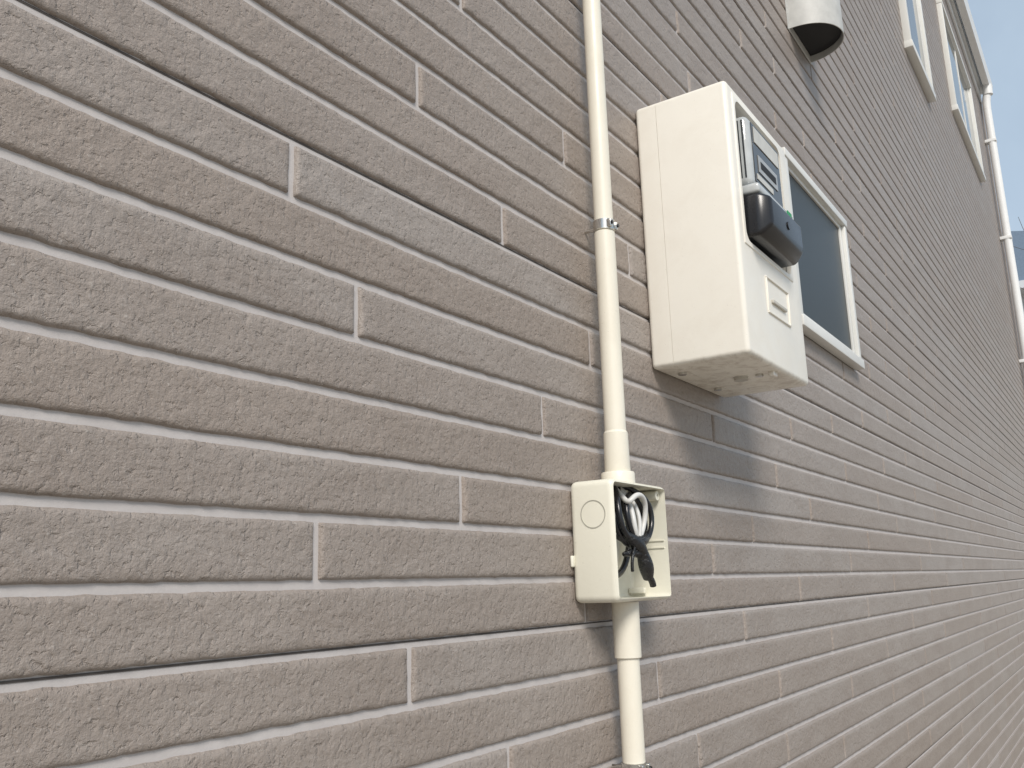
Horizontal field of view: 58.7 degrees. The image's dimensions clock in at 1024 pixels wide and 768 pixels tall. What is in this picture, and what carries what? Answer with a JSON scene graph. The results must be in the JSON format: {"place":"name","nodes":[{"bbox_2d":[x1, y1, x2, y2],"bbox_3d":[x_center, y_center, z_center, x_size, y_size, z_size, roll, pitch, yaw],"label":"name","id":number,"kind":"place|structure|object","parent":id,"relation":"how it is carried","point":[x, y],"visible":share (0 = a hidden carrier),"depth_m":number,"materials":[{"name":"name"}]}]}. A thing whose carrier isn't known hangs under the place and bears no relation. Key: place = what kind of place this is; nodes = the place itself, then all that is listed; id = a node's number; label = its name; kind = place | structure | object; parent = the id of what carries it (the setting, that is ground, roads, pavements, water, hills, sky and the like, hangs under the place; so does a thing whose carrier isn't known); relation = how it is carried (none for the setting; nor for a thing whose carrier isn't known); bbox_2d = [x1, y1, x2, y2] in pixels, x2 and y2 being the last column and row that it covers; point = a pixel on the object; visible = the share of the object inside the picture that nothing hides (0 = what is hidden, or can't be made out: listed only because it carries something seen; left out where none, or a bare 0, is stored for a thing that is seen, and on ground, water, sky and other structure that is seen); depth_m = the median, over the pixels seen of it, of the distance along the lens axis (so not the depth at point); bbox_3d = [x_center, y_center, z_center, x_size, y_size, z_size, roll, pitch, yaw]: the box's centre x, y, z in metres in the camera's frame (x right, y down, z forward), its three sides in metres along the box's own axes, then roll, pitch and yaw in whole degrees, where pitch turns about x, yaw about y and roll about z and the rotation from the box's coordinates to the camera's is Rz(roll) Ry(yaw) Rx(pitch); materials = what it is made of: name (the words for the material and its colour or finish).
{"place":"outdoors","nodes":[
{"label":"outdoors","id":0,"kind":"place"},
{"bbox_2d":[0,0,1023,767],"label":"siding tiles","id":1,"kind":"object","parent":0,"point":[872,108],"visible":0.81,"depth_m":1.04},
{"bbox_2d":[0,579,1017,683],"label":"panel seam","id":2,"kind":"object","parent":1,"relation":"on","point":[124,670],"visible":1,"depth_m":0.81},
{"bbox_2d":[0,0,1023,767],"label":"siding grout","id":3,"kind":"object","parent":1,"relation":"attached to","point":[30,590],"visible":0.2,"depth_m":0.96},
{"bbox_2d":[17,0,1023,510],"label":"panel seam","id":4,"kind":"object","parent":1,"relation":"on","point":[341,164],"visible":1,"depth_m":0.89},
{"bbox_2d":[582,0,652,767],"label":"conduit pipe","id":5,"kind":"object","parent":1,"relation":"attached to","point":[626,634],"visible":0.98,"depth_m":1.29,"materials":[{"name":"plastic"}]},
{"bbox_2d":[569,0,667,98],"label":"panel seam","id":6,"kind":"object","parent":1,"relation":"on","point":[624,55],"visible":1,"depth_m":1.62,"materials":[{"name":"grey"}]},
{"bbox_2d":[570,479,670,602],"bbox_3d":[0.153,0.215,1.249,0.072,0.161,0.177,-10,-15,33],"label":"junction box","id":7,"kind":"object","parent":1,"relation":"attached to","point":[620,544],"visible":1,"depth_m":1.21,"materials":[{"name":"plastic"}]},
{"bbox_2d":[636,81,807,396],"bbox_3d":[0.397,-0.238,1.621,0.208,0.478,0.319,-10,-15,33],"label":"electric meter box","id":8,"kind":"object","parent":1,"relation":"attached to","point":[723,241],"visible":1,"depth_m":1.51,"materials":[{"name":"plastic"}]},
{"bbox_2d":[788,166,838,227],"bbox_3d":[0.855,-0.527,2.585,0.009,0.012,0.522,-10,-15,33],"label":"sash rail","id":9,"kind":"object","parent":1,"relation":"attached to","point":[812,196],"visible":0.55,"depth_m":2.57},
{"bbox_2d":[789,174,851,349],"bbox_3d":[0.860,-0.329,2.543,0.003,0.384,0.514,-10,-15,33],"label":"pane","id":10,"kind":"object","parent":9,"relation":"in","point":[822,285],"visible":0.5,"depth_m":2.54,"materials":[{"name":"grey glass"}]},
{"bbox_2d":[789,173,837,228],"bbox_3d":[0.859,-0.329,2.543,0.002,0.394,0.524,-10,-15,33],"label":"gasket","id":11,"kind":"object","parent":1,"relation":"attached to","point":[814,202],"visible":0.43,"depth_m":2.58,"materials":[{"name":"black rubber"}]},
{"bbox_2d":[781,147,846,227],"bbox_3d":[0.859,-0.544,2.587,0.026,0.023,0.616,-10,-15,33],"label":"head","id":12,"kind":"object","parent":1,"relation":"attached to","point":[811,185],"visible":0.56,"depth_m":2.55},
{"bbox_2d":[785,0,843,64],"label":"vent hood","id":13,"kind":"object","parent":1,"relation":"attached to","point":[815,29],"visible":1,"depth_m":2.69,"materials":[{"name":"paint"}]},
{"bbox_2d":[801,314,864,369],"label":"sill","id":14,"kind":"structure","parent":1,"relation":"attached to","point":[818,335],"depth_m":2.45,"materials":[{"name":"white plastic"}]},
{"bbox_2d":[785,157,802,313],"bbox_3d":[0.701,-0.374,2.300,0.023,0.424,0.024,-10,-15,33],"label":"jamb","id":15,"kind":"object","parent":14,"relation":"on","point":[791,210],"visible":0.16,"depth_m":2.31,"materials":[{"name":"white plastic"}]},
{"bbox_2d":[803,313,853,351],"bbox_3d":[0.868,-0.129,2.497,0.009,0.020,0.522,-10,-15,33],"label":"sash rail","id":16,"kind":"object","parent":14,"relation":"on","point":[827,332],"visible":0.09,"depth_m":2.47,"materials":[{"name":"white plastic"}]},
{"bbox_2d":[838,225,855,353],"bbox_3d":[1.012,-0.281,2.761,0.009,0.424,0.019,-10,-15,33],"label":"sash stile","id":17,"kind":"object","parent":14,"relation":"on","point":[846,290],"visible":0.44,"depth_m":2.75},
{"bbox_2d":[841,226,860,357],"bbox_3d":[1.027,-0.278,2.777,0.023,0.424,0.024,-10,-15,33],"label":"jamb","id":18,"kind":"object","parent":14,"relation":"on","point":[851,292],"visible":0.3,"depth_m":2.77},
{"bbox_2d":[733,0,1021,406],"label":"panel seam","id":19,"kind":"object","parent":1,"relation":"on","point":[842,154],"visible":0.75,"depth_m":2.97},
{"bbox_2d":[904,39,936,102],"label":"sill","id":20,"kind":"structure","parent":1,"relation":"attached to","point":[917,64],"depth_m":5.05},
{"bbox_2d":[898,0,911,40],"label":"jamb","id":21,"kind":"object","parent":20,"relation":"on","point":[904,17],"visible":1,"depth_m":4.86,"materials":[{"name":"white plastic"}]},
{"bbox_2d":[916,0,927,75],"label":"sash stile","id":22,"kind":"object","parent":20,"relation":"on","point":[921,37],"visible":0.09,"depth_m":5.43,"materials":[{"name":"white plastic"}]},
{"bbox_2d":[917,0,933,89],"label":"jamb","id":23,"kind":"object","parent":20,"relation":"on","point":[924,41],"visible":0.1,"depth_m":5.44,"materials":[{"name":"white plastic"}]},
{"bbox_3d":[2.284,-1.776,5.120,0.016,0.030,0.568,-10,-15,33],"label":"sash rail","id":24,"kind":"object","parent":20,"relation":"on","visible":0},
{"bbox_2d":[906,0,925,70],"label":"pane","id":25,"kind":"object","parent":24,"relation":"on","point":[914,22],"visible":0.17,"depth_m":5.26,"materials":[{"name":"clear glass"}]},
{"bbox_2d":[944,19,954,49],"bbox_3d":[3.354,-2.731,7.028,0.016,0.018,0.654,-10,-15,33],"label":"sash rail","id":26,"kind":"object","parent":1,"relation":"attached to","point":[949,35],"visible":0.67,"depth_m":7.08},
{"bbox_2d":[936,0,971,88],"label":"head","id":27,"kind":"object","parent":1,"relation":"attached to","point":[963,69],"visible":0.67,"depth_m":7.30},
{"bbox_2d":[956,56,967,88],"bbox_3d":[3.750,-2.613,7.611,0.010,0.018,0.654,-10,-15,33],"label":"sash rail","id":28,"kind":"object","parent":1,"relation":"attached to","point":[961,72],"visible":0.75,"depth_m":7.61,"materials":[{"name":"white plastic"}]},
{"bbox_2d":[906,665,1023,767],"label":"panel seam","id":29,"kind":"object","parent":1,"relation":"on","point":[958,722],"visible":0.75,"depth_m":3.21,"materials":[{"name":"grey"}]},
{"bbox_2d":[951,104,985,182],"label":"sill","id":30,"kind":"structure","parent":1,"relation":"attached to","point":[966,138],"depth_m":7.01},
{"bbox_2d":[936,2,956,105],"bbox_3d":[3.163,-2.398,6.632,0.036,0.827,0.036,-10,-15,33],"label":"jamb","id":31,"kind":"object","parent":30,"relation":"on","point":[953,100],"visible":1,"depth_m":6.62,"materials":[{"name":"white plastic"}]},
{"bbox_2d":[954,50,966,126],"bbox_3d":[3.557,-2.280,7.218,0.016,0.827,0.029,-10,-15,33],"label":"sash stile","id":32,"kind":"object","parent":30,"relation":"on","point":[960,88],"visible":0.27,"depth_m":7.22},
{"bbox_2d":[967,87,978,158],"bbox_3d":[3.952,-2.163,7.801,0.010,0.827,0.029,-10,-15,33],"label":"sash stile","id":33,"kind":"object","parent":30,"relation":"on","point":[972,123],"visible":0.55,"depth_m":7.80,"materials":[{"name":"white plastic"}]},
{"bbox_2d":[968,88,983,171],"bbox_3d":[3.978,-2.159,7.823,0.036,0.827,0.036,-10,-15,33],"label":"jamb","id":34,"kind":"object","parent":30,"relation":"on","point":[975,125],"visible":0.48,"depth_m":7.82,"materials":[{"name":"white plastic"}]},
{"bbox_3d":[3.379,-1.947,6.853,0.016,0.030,0.654,-10,-15,33],"label":"sash rail","id":35,"kind":"object","parent":30,"relation":"on","visible":0},
{"bbox_2d":[945,25,965,124],"bbox_3d":[3.365,-2.342,6.942,0.011,0.771,0.646,-10,-15,33],"label":"pane","id":36,"kind":"object","parent":35,"relation":"on","point":[955,76],"visible":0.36,"depth_m":7.03,"materials":[{"name":"clear glass"}]},
{"bbox_3d":[3.774,-1.830,7.436,0.010,0.030,0.654,-10,-15,33],"label":"sash rail","id":37,"kind":"object","parent":30,"relation":"on","visible":0},
{"bbox_2d":[957,62,976,152],"bbox_3d":[3.760,-2.224,7.525,0.004,0.771,0.646,-10,-15,33],"label":"pane","id":38,"kind":"object","parent":37,"relation":"on","point":[967,109],"visible":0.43,"depth_m":7.57,"materials":[{"name":"clear glass"}]},
{"bbox_2d":[984,137,996,145],"bbox_3d":[4.655,-2.358,8.859,0.100,0.030,0.076,-10,-15,33],"label":"downspout bracket","id":39,"kind":"object","parent":1,"relation":"attached to","point":[987,141],"visible":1,"depth_m":8.83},
{"bbox_2d":[983,108,1023,367],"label":"downspout","id":40,"kind":"object","parent":1,"relation":"attached to","point":[1006,229],"visible":1,"depth_m":8.63,"materials":[{"name":"white plastic"}]},
{"bbox_2d":[1000,235,1012,241],"bbox_3d":[4.686,-1.382,8.642,0.100,0.030,0.076,-10,-15,33],"label":"downspout bracket","id":41,"kind":"object","parent":1,"relation":"attached to","point":[1002,238],"visible":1,"depth_m":8.62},
{"bbox_2d":[950,0,981,94],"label":"soffit","id":42,"kind":"structure","parent":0,"point":[958,19],"depth_m":8.29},
{"bbox_2d":[946,0,981,102],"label":"fascia band","id":43,"kind":"object","parent":42,"relation":"attached to","point":[954,20],"visible":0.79,"depth_m":8.17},
{"bbox_2d":[955,0,992,89],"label":"gutter","id":44,"kind":"object","parent":42,"relation":"attached to","point":[971,34],"visible":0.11,"depth_m":8.21,"materials":[{"name":"white plastic"}]},
{"bbox_2d":[981,83,992,95],"bbox_3d":[4.671,-2.885,8.955,0.090,0.100,0.090,-10,-15,33],"label":"downspout outlet","id":45,"kind":"object","parent":44,"relation":"attached to","point":[987,89],"visible":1,"depth_m":8.92,"materials":[{"name":"white plastic"}]},
{"bbox_2d":[955,1,981,84],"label":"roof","id":46,"kind":"structure","parent":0,"point":[968,42],"depth_m":8.37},
{"bbox_2d":[982,93,990,109],"bbox_3d":[4.662,-2.810,8.946,0.098,0.250,0.074,-10,-15,33],"label":"downspout elbow","id":47,"kind":"object","parent":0,"point":[986,100],"visible":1,"depth_m":8.91,"materials":[{"name":"white plastic"}]},
{"bbox_2d":[967,0,1023,230],"label":"sky","id":48,"kind":"structure","parent":0,"point":[999,24],"materials":[{"name":"blue"}]},
{"bbox_3d":[-1.130,2.263,4.372,5.980,0.419,12.560,-10,-15,33],"label":"foundation","id":49,"kind":"object","parent":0,"visible":0},
{"bbox_3d":[-1.312,-0.707,5.094,6.169,5.700,12.600,-10,-15,33],"label":"wall body","id":50,"kind":"object","parent":49,"relation":"on","visible":0},
{"bbox_2d":[980,102,1023,384],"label":"corner trim","id":51,"kind":"structure","parent":50,"relation":"attached to","point":[1008,280],"depth_m":8.77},
{"label":"ground","id":52,"kind":"structure","parent":0,"visible":0},
{"bbox_2d":[1012,295,1023,311],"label":"walls","id":53,"kind":"structure","parent":52,"relation":"on","point":[1022,296],"depth_m":18.00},
{"bbox_2d":[1002,231,1023,280],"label":"roof","id":54,"kind":"structure","parent":53,"relation":"on","point":[1018,239],"depth_m":17.72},
{"bbox_2d":[1010,280,1023,294],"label":"fascia","id":55,"kind":"structure","parent":53,"relation":"attached to","point":[1021,283],"depth_m":17.58,"materials":[{"name":"white"}]}
]}

